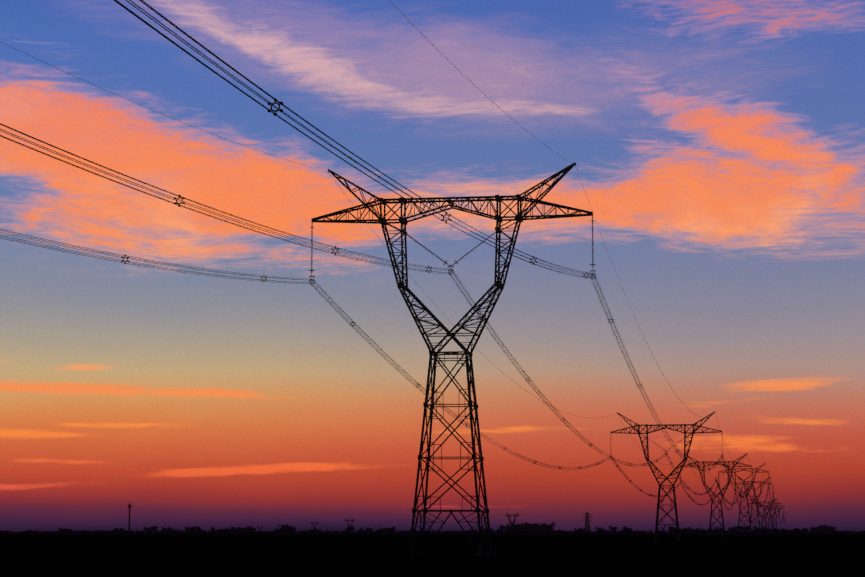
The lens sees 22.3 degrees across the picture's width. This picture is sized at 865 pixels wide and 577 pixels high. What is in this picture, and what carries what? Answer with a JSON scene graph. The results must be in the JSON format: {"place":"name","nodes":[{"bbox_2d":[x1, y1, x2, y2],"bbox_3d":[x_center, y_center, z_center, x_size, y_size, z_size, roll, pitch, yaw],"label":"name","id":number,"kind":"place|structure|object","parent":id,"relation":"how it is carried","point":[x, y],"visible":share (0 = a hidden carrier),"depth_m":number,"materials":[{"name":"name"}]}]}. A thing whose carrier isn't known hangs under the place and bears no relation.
{"place":"outdoors","nodes":[
{"label":"outdoors","id":0,"kind":"place"},
{"bbox_2d":[0,535,864,576],"bbox_3d":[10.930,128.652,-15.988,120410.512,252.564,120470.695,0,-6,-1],"label":"ground","id":1,"kind":"structure","parent":0,"point":[385,556],"depth_m":304.34,"materials":[{"name":"soil"}]},
{"bbox_2d":[128,503,131,529],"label":"communications mast","id":2,"kind":"object","parent":1,"relation":"on","point":[129,506],"visible":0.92,"depth_m":4265.89,"materials":[{"name":"metal"}]},
{"bbox_2d":[0,522,855,535],"bbox_3d":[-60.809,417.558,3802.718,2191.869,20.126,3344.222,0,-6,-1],"label":"trees","id":3,"kind":"object","parent":1,"relation":"on","point":[528,528],"visible":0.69,"depth_m":2801.82,"materials":[{"name":"black plant"}]},
{"bbox_2d":[309,162,595,555],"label":"pylon","id":4,"kind":"object","parent":1,"relation":"on","point":[402,220],"visible":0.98,"depth_m":318.87,"materials":[{"name":"metal"}]},
{"bbox_2d":[1,0,782,512],"bbox_3d":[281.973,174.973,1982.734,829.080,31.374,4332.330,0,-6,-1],"label":"earth wires","id":5,"kind":"object","parent":4,"relation":"on","point":[429,298],"visible":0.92,"depth_m":346.29,"materials":[{"name":"metal"}]},
{"bbox_2d":[0,0,785,523],"bbox_3d":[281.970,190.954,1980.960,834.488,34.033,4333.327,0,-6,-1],"label":"conductors","id":6,"kind":"object","parent":4,"relation":"attached to","point":[344,250],"visible":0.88,"depth_m":209.96,"materials":[{"name":"metal"}]},
{"bbox_2d":[121,98,774,515],"bbox_3d":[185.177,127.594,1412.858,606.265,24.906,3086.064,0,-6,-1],"label":"bundle spacers","id":7,"kind":"object","parent":6,"relation":"attached to","point":[429,272],"visible":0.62,"depth_m":245.39,"materials":[{"name":"metal"}]},
{"bbox_2d":[506,513,518,526],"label":"pylon","id":8,"kind":"object","parent":1,"relation":"on","point":[511,523],"visible":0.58,"depth_m":5170.49,"materials":[{"name":"metal"}]},
{"bbox_2d":[583,512,591,530],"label":"tower","id":9,"kind":"structure","parent":1,"relation":"on","point":[587,514],"depth_m":4975.72,"materials":[{"name":"metal"}]},
{"bbox_2d":[610,411,722,540],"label":"pylon","id":10,"kind":"object","parent":1,"relation":"on","point":[683,462],"visible":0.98,"depth_m":818.78,"materials":[{"name":"metal"}]},
{"bbox_2d":[680,453,752,537],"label":"pylon","id":11,"kind":"object","parent":1,"relation":"on","point":[713,493],"visible":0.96,"depth_m":1278.78,"materials":[{"name":"metal"}]},
{"bbox_2d":[718,463,769,535],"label":"pylon","id":12,"kind":"object","parent":1,"relation":"on","point":[740,520],"visible":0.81,"depth_m":1827.52,"materials":[{"name":"metal"}]},
{"bbox_2d":[735,477,773,535],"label":"pylon","id":13,"kind":"object","parent":1,"relation":"on","point":[761,483],"visible":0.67,"depth_m":2438.25,"materials":[{"name":"metal"}]},
{"bbox_2d":[749,498,778,529],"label":"pylon","id":14,"kind":"object","parent":1,"relation":"on","point":[764,516],"visible":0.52,"depth_m":2997.65,"materials":[{"name":"metal"}]},
{"bbox_2d":[759,503,781,528],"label":"pylon","id":15,"kind":"object","parent":1,"relation":"on","point":[772,515],"visible":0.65,"depth_m":3566.30,"materials":[{"name":"metal"}]},
{"bbox_2d":[763,505,785,528],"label":"pylon","id":16,"kind":"object","parent":1,"relation":"on","point":[777,515],"visible":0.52,"depth_m":4134.47,"materials":[{"name":"metal"}]},
{"bbox_2d":[0,0,864,532],"label":"sky","id":17,"kind":"structure","parent":0,"point":[717,147],"materials":[{"name":"multicoloured"}]}
]}

